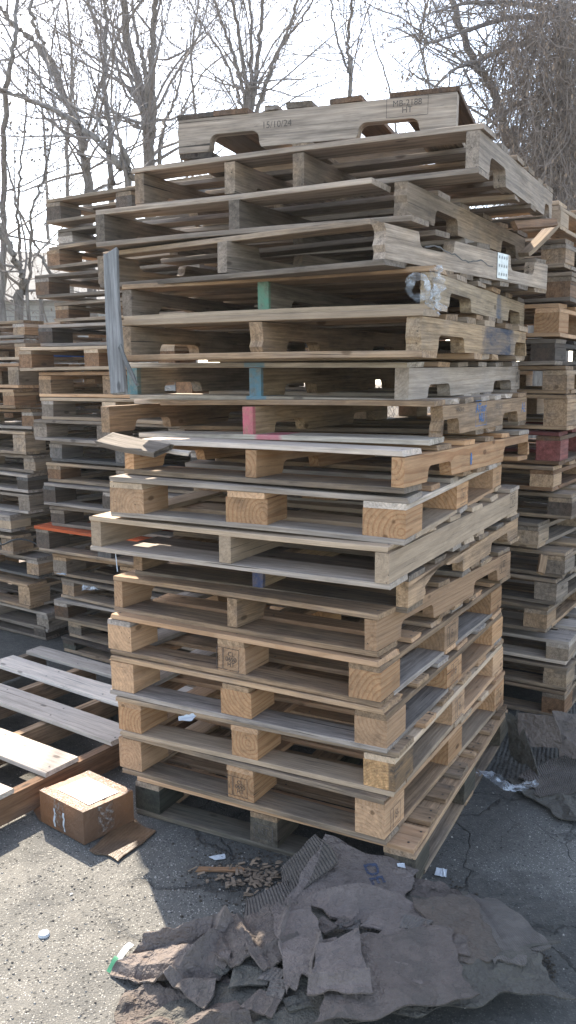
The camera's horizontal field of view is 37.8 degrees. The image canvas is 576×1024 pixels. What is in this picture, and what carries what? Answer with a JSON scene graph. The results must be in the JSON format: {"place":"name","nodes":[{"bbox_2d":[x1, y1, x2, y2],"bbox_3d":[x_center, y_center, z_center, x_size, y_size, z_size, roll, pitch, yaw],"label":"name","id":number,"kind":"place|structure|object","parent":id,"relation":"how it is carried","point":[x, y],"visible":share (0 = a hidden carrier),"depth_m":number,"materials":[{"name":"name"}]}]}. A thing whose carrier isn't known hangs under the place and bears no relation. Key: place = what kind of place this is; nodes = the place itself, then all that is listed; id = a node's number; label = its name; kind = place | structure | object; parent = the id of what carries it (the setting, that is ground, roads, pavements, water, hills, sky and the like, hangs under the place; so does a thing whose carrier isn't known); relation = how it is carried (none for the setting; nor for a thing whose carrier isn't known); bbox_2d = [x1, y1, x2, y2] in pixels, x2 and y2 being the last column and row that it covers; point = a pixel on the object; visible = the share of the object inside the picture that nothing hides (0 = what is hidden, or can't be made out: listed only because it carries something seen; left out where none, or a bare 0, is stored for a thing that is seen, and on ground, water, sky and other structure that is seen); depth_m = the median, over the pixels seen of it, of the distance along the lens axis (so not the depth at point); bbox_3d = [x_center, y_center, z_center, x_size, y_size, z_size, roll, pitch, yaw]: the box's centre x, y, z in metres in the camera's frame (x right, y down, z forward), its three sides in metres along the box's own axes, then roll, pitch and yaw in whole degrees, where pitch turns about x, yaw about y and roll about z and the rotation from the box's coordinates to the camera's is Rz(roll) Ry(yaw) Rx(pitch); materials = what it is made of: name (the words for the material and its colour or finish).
{"place":"outdoors","nodes":[
{"label":"outdoors","id":0,"kind":"place"},
{"bbox_2d":[0,453,107,492],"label":"pallet","id":1,"kind":"object","parent":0,"point":[30,483],"visible":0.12,"depth_m":4.73,"materials":[{"name":"grey wood"}]},
{"bbox_2d":[0,437,114,473],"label":"pallet","id":2,"kind":"object","parent":1,"relation":"on","point":[34,463],"visible":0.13,"depth_m":4.72,"materials":[{"name":"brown wood"}]},
{"bbox_2d":[0,421,164,454],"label":"pallet","id":3,"kind":"object","parent":2,"relation":"on","point":[24,441],"visible":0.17,"depth_m":4.71,"materials":[{"name":"brown wood"}]},
{"bbox_2d":[0,404,101,428],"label":"pallet","id":4,"kind":"object","parent":3,"relation":"on","point":[27,416],"visible":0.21,"depth_m":4.81,"materials":[{"name":"brown wood"}]},
{"bbox_2d":[0,387,102,408],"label":"pallet","id":5,"kind":"object","parent":4,"relation":"on","point":[14,398],"visible":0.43,"depth_m":4.66,"materials":[{"name":"beige wood"}]},
{"bbox_2d":[0,363,174,387],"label":"block pallet","id":6,"kind":"object","parent":5,"relation":"on","point":[12,375],"visible":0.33,"depth_m":4.66,"materials":[{"name":"brown wood"}]},
{"bbox_2d":[68,610,195,650],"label":"pallet","id":7,"kind":"object","parent":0,"point":[85,632],"visible":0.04,"depth_m":4.58,"materials":[{"name":"grey"}]},
{"bbox_2d":[54,590,117,628],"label":"pallet","id":8,"kind":"object","parent":7,"relation":"on","point":[71,610],"visible":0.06,"depth_m":4.56,"materials":[{"name":"grey wood"}]},
{"bbox_2d":[61,566,269,608],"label":"pallet","id":9,"kind":"object","parent":8,"relation":"on","point":[83,590],"visible":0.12,"depth_m":4.53,"materials":[{"name":"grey wood"}]},
{"bbox_2d":[52,544,184,593],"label":"pallet","id":10,"kind":"object","parent":9,"relation":"on","point":[74,566],"visible":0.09,"depth_m":4.50,"materials":[{"name":"grey wood"}]},
{"bbox_2d":[34,521,174,564],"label":"pallet","id":11,"kind":"object","parent":10,"relation":"on","point":[50,537],"visible":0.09,"depth_m":4.47,"materials":[{"name":"wood"}]},
{"bbox_2d":[49,499,173,537],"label":"pallet","id":12,"kind":"object","parent":11,"relation":"on","point":[69,517],"visible":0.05,"depth_m":4.48,"materials":[{"name":"grey wood"}]},
{"bbox_2d":[43,474,191,511],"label":"pallet","id":13,"kind":"object","parent":12,"relation":"on","point":[59,494],"visible":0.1,"depth_m":4.44,"materials":[{"name":"grey wood"}]},
{"bbox_2d":[46,455,304,493],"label":"pallet","id":14,"kind":"object","parent":13,"relation":"on","point":[64,472],"visible":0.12,"depth_m":4.43,"materials":[{"name":"grey wood"}]},
{"bbox_2d":[49,430,216,466],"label":"pallet","id":15,"kind":"object","parent":14,"relation":"on","point":[66,451],"visible":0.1,"depth_m":4.41,"materials":[{"name":"wood"}]},
{"bbox_2d":[33,412,241,443],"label":"pallet","id":16,"kind":"object","parent":15,"relation":"on","point":[50,430],"visible":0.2,"depth_m":4.39,"materials":[{"name":"brown wood"}]},
{"bbox_2d":[40,397,242,423],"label":"pallet","id":17,"kind":"object","parent":16,"relation":"on","point":[58,408],"visible":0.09,"depth_m":4.36,"materials":[{"name":"brown wood"}]},
{"bbox_2d":[39,371,305,397],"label":"pallet","id":18,"kind":"object","parent":17,"relation":"on","point":[56,384],"visible":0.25,"depth_m":4.35,"materials":[{"name":"beige wood"}]},
{"bbox_2d":[19,345,307,370],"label":"pallet","id":19,"kind":"object","parent":18,"relation":"on","point":[42,358],"visible":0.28,"depth_m":4.21,"materials":[{"name":"brown wood"}]},
{"bbox_2d":[38,322,307,347],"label":"pallet","id":20,"kind":"object","parent":19,"relation":"on","point":[56,335],"visible":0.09,"depth_m":4.33,"materials":[{"name":"wood"}]},
{"bbox_2d":[54,297,253,322],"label":"pallet","id":21,"kind":"object","parent":20,"relation":"on","point":[76,311],"visible":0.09,"depth_m":4.31,"materials":[{"name":"brown wood"}]},
{"bbox_2d":[35,264,215,301],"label":"pallet","id":22,"kind":"object","parent":21,"relation":"on","point":[52,286],"visible":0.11,"depth_m":4.27,"materials":[{"name":"brown wood"}]},
{"bbox_2d":[46,225,201,271],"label":"pallet","id":23,"kind":"object","parent":22,"relation":"on","point":[67,258],"visible":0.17,"depth_m":4.25,"materials":[{"name":"beige wood"}]},
{"bbox_2d":[58,214,202,251],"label":"pallet","id":24,"kind":"object","parent":23,"relation":"on","point":[66,236],"visible":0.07,"depth_m":4.24,"materials":[{"name":"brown wood"}]},
{"bbox_2d":[46,174,224,227],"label":"pallet","id":25,"kind":"object","parent":24,"relation":"on","point":[66,212],"visible":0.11,"depth_m":4.20,"materials":[{"name":"wood"}]},
{"bbox_2d":[2,384,429,421],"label":"verge","id":26,"kind":"structure","parent":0,"point":[392,408],"depth_m":20.95,"materials":[{"name":"beige plant"}]},
{"bbox_2d":[0,0,176,363],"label":"bare tree","id":27,"kind":"object","parent":26,"relation":"on","point":[67,191],"visible":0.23,"depth_m":15.14,"materials":[{"name":"brown plant"}]},
{"bbox_2d":[0,252,197,390],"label":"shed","id":28,"kind":"structure","parent":26,"relation":"on","point":[34,304],"depth_m":24.63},
{"bbox_2d":[0,0,228,413],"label":"bare tree","id":29,"kind":"object","parent":26,"relation":"on","point":[89,168],"visible":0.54,"depth_m":8.71,"materials":[{"name":"brown plant"}]},
{"bbox_2d":[0,0,242,202],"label":"bare tree","id":30,"kind":"object","parent":26,"relation":"on","point":[110,142],"visible":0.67,"depth_m":8.30,"materials":[{"name":"brown plant"}]},
{"bbox_2d":[0,0,380,362],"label":"bare tree","id":31,"kind":"object","parent":26,"relation":"on","point":[150,150],"visible":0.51,"depth_m":9.86,"materials":[{"name":"brown plant"}]},
{"bbox_2d":[56,0,368,362],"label":"bare tree","id":32,"kind":"object","parent":26,"relation":"on","point":[201,73],"visible":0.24,"depth_m":14.01,"materials":[{"name":"brown plant"}]},
{"bbox_2d":[47,0,421,176],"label":"bare tree","id":33,"kind":"object","parent":26,"relation":"on","point":[264,89],"visible":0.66,"depth_m":11.37,"materials":[{"name":"brown plant"}]},
{"bbox_2d":[167,0,492,130],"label":"bare tree","id":34,"kind":"object","parent":26,"relation":"on","point":[350,69],"visible":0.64,"depth_m":10.35,"materials":[{"name":"brown plant"}]},
{"bbox_2d":[232,0,513,142],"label":"bare tree","id":35,"kind":"object","parent":26,"relation":"on","point":[390,90],"visible":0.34,"depth_m":14.15,"materials":[{"name":"brown plant"}]},
{"bbox_2d":[0,537,575,1023],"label":"ground","id":36,"kind":"structure","parent":0,"point":[520,865],"depth_m":2.50,"materials":[{"name":"asphalt"}]},
{"bbox_2d":[0,578,91,640],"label":"pallet","id":37,"kind":"object","parent":36,"relation":"on","point":[29,620],"visible":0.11,"depth_m":4.94,"materials":[{"name":"grey wood"}]},
{"bbox_2d":[0,578,111,632],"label":"pallet","id":38,"kind":"object","parent":37,"relation":"on","point":[47,619],"visible":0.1,"depth_m":4.90,"materials":[{"name":"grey wood"}]},
{"bbox_2d":[0,546,119,608],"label":"block pallet","id":39,"kind":"object","parent":38,"relation":"on","point":[33,592],"visible":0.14,"depth_m":4.87,"materials":[{"name":"beige wood"}]},
{"bbox_2d":[0,530,91,578],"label":"pallet","id":40,"kind":"object","parent":39,"relation":"on","point":[39,565],"visible":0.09,"depth_m":4.81,"materials":[{"name":"beige wood"}]},
{"bbox_2d":[0,0,154,420],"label":"bare tree","id":41,"kind":"object","parent":36,"relation":"on","point":[17,297],"visible":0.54,"depth_m":7.92,"materials":[{"name":"brown plant"}]},
{"bbox_2d":[39,771,133,844],"bbox_3d":[-0.681,0.991,2.843,0.249,0.120,0.209,7,12,39],"label":"cardboard box","id":42,"kind":"object","parent":36,"relation":"on","point":[64,804],"visible":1,"depth_m":2.79,"materials":[{"name":"cardboard"}]},
{"bbox_2d":[0,0,180,457],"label":"bare tree","id":43,"kind":"object","parent":36,"relation":"on","point":[3,276],"visible":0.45,"depth_m":7.77,"materials":[{"name":"brown plant"}]},
{"bbox_2d":[0,646,197,826],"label":"pallet","id":44,"kind":"object","parent":36,"relation":"on","point":[28,748],"visible":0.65,"depth_m":3.40,"materials":[{"name":"grey wood"}]},
{"bbox_2d":[89,818,155,861],"bbox_3d":[-0.534,1.064,2.743,0.143,0.005,0.230,4,10,26],"label":"cardboard sheet","id":45,"kind":"object","parent":36,"relation":"on","point":[117,844],"visible":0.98,"depth_m":2.73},
{"bbox_2d":[0,0,296,362],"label":"bare tree","id":46,"kind":"object","parent":36,"relation":"on","point":[123,162],"visible":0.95,"depth_m":7.20,"materials":[{"name":"brown plant"}]},
{"bbox_2d":[110,905,233,1009],"bbox_3d":[-0.243,1.097,2.125,0.329,0.140,0.271,7,12,36],"label":"cardboard sheet","id":47,"kind":"object","parent":36,"relation":"on","point":[184,959],"visible":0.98,"depth_m":2.10,"materials":[{"name":"cardboard"}]},
{"bbox_2d":[215,913,254,967],"bbox_3d":[-0.146,1.076,2.123,0.096,0.041,0.210,-3,10,-16],"label":"cardboard piece","id":48,"kind":"object","parent":47,"relation":"on","point":[235,940],"visible":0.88,"depth_m":2.09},
{"bbox_2d":[114,974,252,1023],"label":"cardboard sheet","id":49,"kind":"object","parent":36,"relation":"on","point":[144,1000],"visible":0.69,"depth_m":1.99,"materials":[{"name":"cardboard"}]},
{"bbox_2d":[243,880,297,917],"bbox_3d":[-0.051,1.094,2.343,0.184,0.028,0.165,-3,10,-15],"label":"cardboard piece","id":50,"kind":"object","parent":36,"relation":"on","point":[278,893],"visible":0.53,"depth_m":2.37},
{"bbox_2d":[283,834,418,903],"bbox_3d":[0.184,1.028,2.418,0.396,0.098,0.214,0,9,0],"label":"cardboard sheet","id":51,"kind":"object","parent":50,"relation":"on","point":[352,865],"visible":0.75,"depth_m":2.42,"materials":[{"name":"grey"}]},
{"bbox_2d":[280,834,338,889],"bbox_3d":[0.057,1.035,2.448,0.158,0.106,0.184,-2,10,-12],"label":"cardboard sheet","id":52,"kind":"object","parent":36,"relation":"on","point":[292,867],"visible":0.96,"depth_m":2.46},
{"bbox_2d":[135,704,507,890],"bbox_3d":[0.195,0.921,3.202,1.010,0.144,1.208,4,10,27],"label":"block pallet","id":53,"kind":"object","parent":36,"relation":"on","point":[417,840],"visible":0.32,"depth_m":2.81,"materials":[{"name":"brown wood"}]},
{"bbox_2d":[118,671,504,844],"bbox_3d":[0.153,0.780,3.206,1.017,0.151,1.241,4,10,30],"label":"block pallet","id":54,"kind":"object","parent":53,"relation":"on","point":[378,818],"visible":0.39,"depth_m":2.75,"materials":[{"name":"brown wood"}]},
{"bbox_2d":[116,638,503,796],"bbox_3d":[0.152,0.642,3.181,1.028,0.142,1.221,4,10,28],"label":"block pallet","id":55,"kind":"object","parent":54,"relation":"on","point":[393,770],"visible":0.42,"depth_m":2.75,"materials":[{"name":"orange wood"}]},
{"bbox_2d":[109,604,502,753],"bbox_3d":[0.132,0.507,3.163,1.032,0.145,1.219,4,10,29],"label":"block pallet","id":56,"kind":"object","parent":55,"relation":"on","point":[385,728],"visible":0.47,"depth_m":2.74,"materials":[{"name":"brown wood"}]},
{"bbox_2d":[107,575,501,707],"bbox_3d":[0.120,0.370,3.142,1.029,0.145,1.200,5,10,30],"label":"block pallet","id":57,"kind":"object","parent":56,"relation":"on","point":[381,680],"visible":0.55,"depth_m":2.73,"materials":[{"name":"orange wood"}]},
{"bbox_2d":[113,545,510,657],"bbox_3d":[0.142,0.241,3.134,1.027,0.133,1.188,5,10,32],"label":"pallet","id":58,"kind":"object","parent":57,"relation":"on","point":[247,605],"visible":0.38,"depth_m":2.69,"materials":[{"name":"brown wood"}]},
{"bbox_2d":[133,507,519,613],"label":"pallet","id":59,"kind":"object","parent":58,"relation":"on","point":[462,560],"visible":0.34,"depth_m":2.81,"materials":[{"name":"beige wood"}]},
{"bbox_2d":[89,484,518,589],"bbox_3d":[0.142,0.008,3.113,1.080,0.127,1.359,5,11,29],"label":"pallet","id":60,"kind":"object","parent":59,"relation":"on","point":[239,548],"visible":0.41,"depth_m":2.63,"materials":[{"name":"brown wood"}]},
{"bbox_2d":[109,455,501,545],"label":"block pallet","id":61,"kind":"object","parent":60,"relation":"on","point":[397,519],"visible":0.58,"depth_m":2.58,"materials":[{"name":"orange wood"}]},
{"bbox_2d":[124,429,528,493],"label":"pallet","id":62,"kind":"object","parent":61,"relation":"on","point":[410,468],"visible":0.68,"depth_m":2.61,"materials":[{"name":"orange wood"}]},
{"bbox_2d":[94,432,173,457],"bbox_3d":[-0.476,-0.207,2.594,0.252,0.022,0.087,13,29,30],"label":"snapped board","id":63,"kind":"object","parent":62,"relation":"attached to","point":[127,444],"visible":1,"depth_m":2.58,"materials":[{"name":"grey"}]},
{"bbox_2d":[101,392,526,445],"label":"pallet","id":64,"kind":"object","parent":62,"relation":"on","point":[264,419],"visible":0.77,"depth_m":2.93,"materials":[{"name":"beige wood"}]},
{"bbox_2d":[127,362,519,399],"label":"pallet","id":65,"kind":"object","parent":64,"relation":"on","point":[320,380],"visible":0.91,"depth_m":3.02,"materials":[{"name":"brown wood"}]},
{"bbox_2d":[122,309,526,362],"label":"pallet","id":66,"kind":"object","parent":65,"relation":"on","point":[348,336],"visible":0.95,"depth_m":2.75,"materials":[{"name":"beige wood"}]},
{"bbox_2d":[103,247,127,394],"bbox_3d":[-0.557,-0.609,2.699,0.062,0.480,0.024,-6,-6,21],"label":"hanging plank","id":67,"kind":"object","parent":66,"relation":"hanging from","point":[116,363],"visible":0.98,"depth_m":2.69,"materials":[{"name":"grey"}]},
{"bbox_2d":[121,265,524,326],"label":"pallet","id":68,"kind":"object","parent":66,"relation":"on","point":[434,287],"visible":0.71,"depth_m":2.80,"materials":[{"name":"brown wood"}]},
{"bbox_2d":[97,218,547,295],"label":"pallet","id":69,"kind":"object","parent":68,"relation":"on","point":[236,257],"visible":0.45,"depth_m":2.67,"materials":[{"name":"grey wood"}]},
{"bbox_2d":[83,177,526,266],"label":"pallet","id":70,"kind":"object","parent":69,"relation":"on","point":[415,206],"visible":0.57,"depth_m":2.74,"materials":[{"name":"grey wood"}]},
{"bbox_2d":[131,123,552,232],"bbox_3d":[0.241,-1.122,3.011,1.196,0.137,1.028,5,11,27],"label":"pallet","id":71,"kind":"object","parent":70,"relation":"on","point":[511,178],"visible":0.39,"depth_m":2.69,"materials":[{"name":"grey wood"}]},
{"bbox_2d":[177,86,491,183],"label":"pallet","id":72,"kind":"object","parent":71,"relation":"on","point":[247,130],"visible":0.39,"depth_m":2.60,"materials":[{"name":"grey wood"}]},
{"bbox_2d":[135,891,575,1023],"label":"cardboard sheet","id":73,"kind":"object","parent":36,"relation":"on","point":[490,981],"visible":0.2,"depth_m":1.98,"materials":[{"name":"cardboard"}]},
{"bbox_2d":[226,904,298,971],"bbox_3d":[-0.058,1.069,2.137,0.176,0.058,0.230,-7,11,-35],"label":"cardboard sheet","id":74,"kind":"object","parent":73,"relation":"on","point":[265,954],"visible":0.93,"depth_m":2.11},
{"bbox_2d":[269,897,323,993],"bbox_3d":[0.031,1.062,2.097,0.123,0.039,0.354,-2,9,-8],"label":"cardboard sheet","id":75,"kind":"object","parent":74,"relation":"on","point":[299,951],"visible":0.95,"depth_m":2.09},
{"bbox_2d":[307,928,372,995],"bbox_3d":[0.116,1.056,1.992,0.149,0.034,0.218,0,9,0],"label":"cardboard piece","id":76,"kind":"object","parent":75,"relation":"on","point":[340,966],"visible":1,"depth_m":1.96,"materials":[{"name":"cardboard"}]},
{"bbox_2d":[305,883,415,923],"bbox_3d":[0.221,1.055,2.258,0.370,0.048,0.143,2,10,13],"label":"cardboard flap","id":77,"kind":"object","parent":73,"relation":"on","point":[362,902],"visible":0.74,"depth_m":2.27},
{"bbox_2d":[312,925,479,1023],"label":"cardboard sheet","id":78,"kind":"object","parent":73,"relation":"on","point":[429,955],"visible":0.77,"depth_m":1.97,"materials":[{"name":"cardboard"}]},
{"bbox_2d":[411,894,500,964],"bbox_3d":[0.445,1.072,2.168,0.180,0.027,0.309,-2,9,-10],"label":"cardboard sheet","id":79,"kind":"object","parent":73,"relation":"on","point":[458,914],"visible":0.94,"depth_m":2.19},
{"bbox_2d":[465,893,550,965],"bbox_3d":[0.567,1.081,2.195,0.193,0.049,0.345,0,9,0],"label":"cardboard sheet","id":80,"kind":"object","parent":73,"relation":"on","point":[513,930],"visible":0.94,"depth_m":2.17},
{"bbox_2d":[331,0,564,361],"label":"bare tree","id":81,"kind":"object","parent":36,"relation":"on","point":[476,68],"visible":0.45,"depth_m":7.61,"materials":[{"name":"brown plant"}]},
{"bbox_2d":[345,0,575,438],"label":"vine covered tree","id":82,"kind":"object","parent":36,"relation":"on","point":[554,79],"visible":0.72,"depth_m":7.18,"materials":[{"name":"brown plant"}]},
{"bbox_2d":[483,701,575,786],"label":"dark sheeting","id":83,"kind":"object","parent":36,"relation":"on","point":[504,765],"visible":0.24,"depth_m":3.28,"materials":[{"name":"cardboard"}]},
{"bbox_2d":[505,710,539,775],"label":"cardboard sheet","id":84,"kind":"object","parent":83,"relation":"on","point":[520,749],"visible":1,"depth_m":3.24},
{"bbox_2d":[517,713,561,747],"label":"cardboard sheet","id":85,"kind":"object","parent":84,"relation":"on","point":[542,730],"visible":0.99,"depth_m":3.20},
{"bbox_2d":[507,778,575,820],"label":"cardboard sheet","id":86,"kind":"object","parent":83,"relation":"on","point":[562,806],"visible":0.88,"depth_m":2.95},
{"bbox_2d":[519,756,575,797],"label":"cardboard sheet","id":87,"kind":"object","parent":86,"relation":"on","point":[557,775],"visible":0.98,"depth_m":3.08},
{"bbox_2d":[503,628,575,715],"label":"pallet","id":88,"kind":"object","parent":36,"relation":"on","point":[557,700],"visible":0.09,"depth_m":3.75,"materials":[{"name":"grey"}]},
{"bbox_2d":[501,608,575,690],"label":"pallet","id":89,"kind":"object","parent":88,"relation":"on","point":[558,676],"visible":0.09,"depth_m":3.74,"materials":[{"name":"beige wood"}]},
{"bbox_2d":[499,579,575,664],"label":"pallet","id":90,"kind":"object","parent":89,"relation":"on","point":[561,645],"visible":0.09,"depth_m":3.74,"materials":[{"name":"beige wood"}]},
{"bbox_2d":[458,554,575,632],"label":"pallet","id":91,"kind":"object","parent":90,"relation":"on","point":[542,618],"visible":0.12,"depth_m":3.69,"materials":[{"name":"beige wood"}]},
{"bbox_2d":[501,551,575,605],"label":"pallet","id":92,"kind":"object","parent":91,"relation":"on","point":[553,591],"visible":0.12,"depth_m":3.66,"materials":[{"name":"grey"}]},
{"bbox_2d":[484,508,575,578],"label":"pallet","id":93,"kind":"object","parent":92,"relation":"on","point":[560,553],"visible":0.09,"depth_m":3.65,"materials":[{"name":"grey"}]},
{"bbox_2d":[477,496,575,548],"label":"pallet","id":94,"kind":"object","parent":93,"relation":"on","point":[535,532],"visible":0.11,"depth_m":3.65,"materials":[{"name":"brown"}]},
{"bbox_2d":[476,472,575,519],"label":"pallet","id":95,"kind":"object","parent":94,"relation":"on","point":[562,503],"visible":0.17,"depth_m":3.59,"materials":[{"name":"grey wood"}]},
{"bbox_2d":[421,442,575,491],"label":"pallet","id":96,"kind":"object","parent":95,"relation":"on","point":[544,477],"visible":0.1,"depth_m":3.58,"materials":[{"name":"beige wood"}]},
{"bbox_2d":[415,417,575,464],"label":"block pallet","id":97,"kind":"object","parent":96,"relation":"on","point":[555,447],"visible":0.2,"depth_m":3.53,"materials":[{"name":"red paint"}]},
{"bbox_2d":[354,393,575,429],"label":"pallet","id":98,"kind":"object","parent":97,"relation":"on","point":[558,411],"visible":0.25,"depth_m":3.54,"materials":[{"name":"beige wood"}]},
{"bbox_2d":[368,366,575,393],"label":"pallet","id":99,"kind":"object","parent":98,"relation":"on","point":[559,379],"visible":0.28,"depth_m":3.49,"materials":[{"name":"beige wood"}]},
{"bbox_2d":[373,339,575,365],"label":"pallet","id":100,"kind":"object","parent":99,"relation":"on","point":[547,352],"visible":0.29,"depth_m":3.47,"materials":[{"name":"brown wood"}]},
{"bbox_2d":[400,303,575,342],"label":"pallet","id":101,"kind":"object","parent":100,"relation":"on","point":[553,321],"visible":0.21,"depth_m":3.45,"materials":[{"name":"orange wood"}]},
{"bbox_2d":[448,272,575,307],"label":"pallet","id":102,"kind":"object","parent":101,"relation":"on","point":[561,287],"visible":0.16,"depth_m":3.41,"materials":[{"name":"brown"}]},
{"bbox_2d":[500,239,575,272],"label":"pallet","id":103,"kind":"object","parent":102,"relation":"on","point":[558,255],"visible":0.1,"depth_m":3.40,"materials":[{"name":"beige wood"}]},
{"bbox_2d":[491,201,575,257],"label":"pallet","id":104,"kind":"object","parent":103,"relation":"on","point":[564,217],"visible":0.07,"depth_m":3.48,"materials":[{"name":"brown wood"}]},
{"bbox_2d":[0,0,575,384],"label":"sky","id":105,"kind":"structure","parent":0,"point":[80,186],"materials":[{"name":"white"}]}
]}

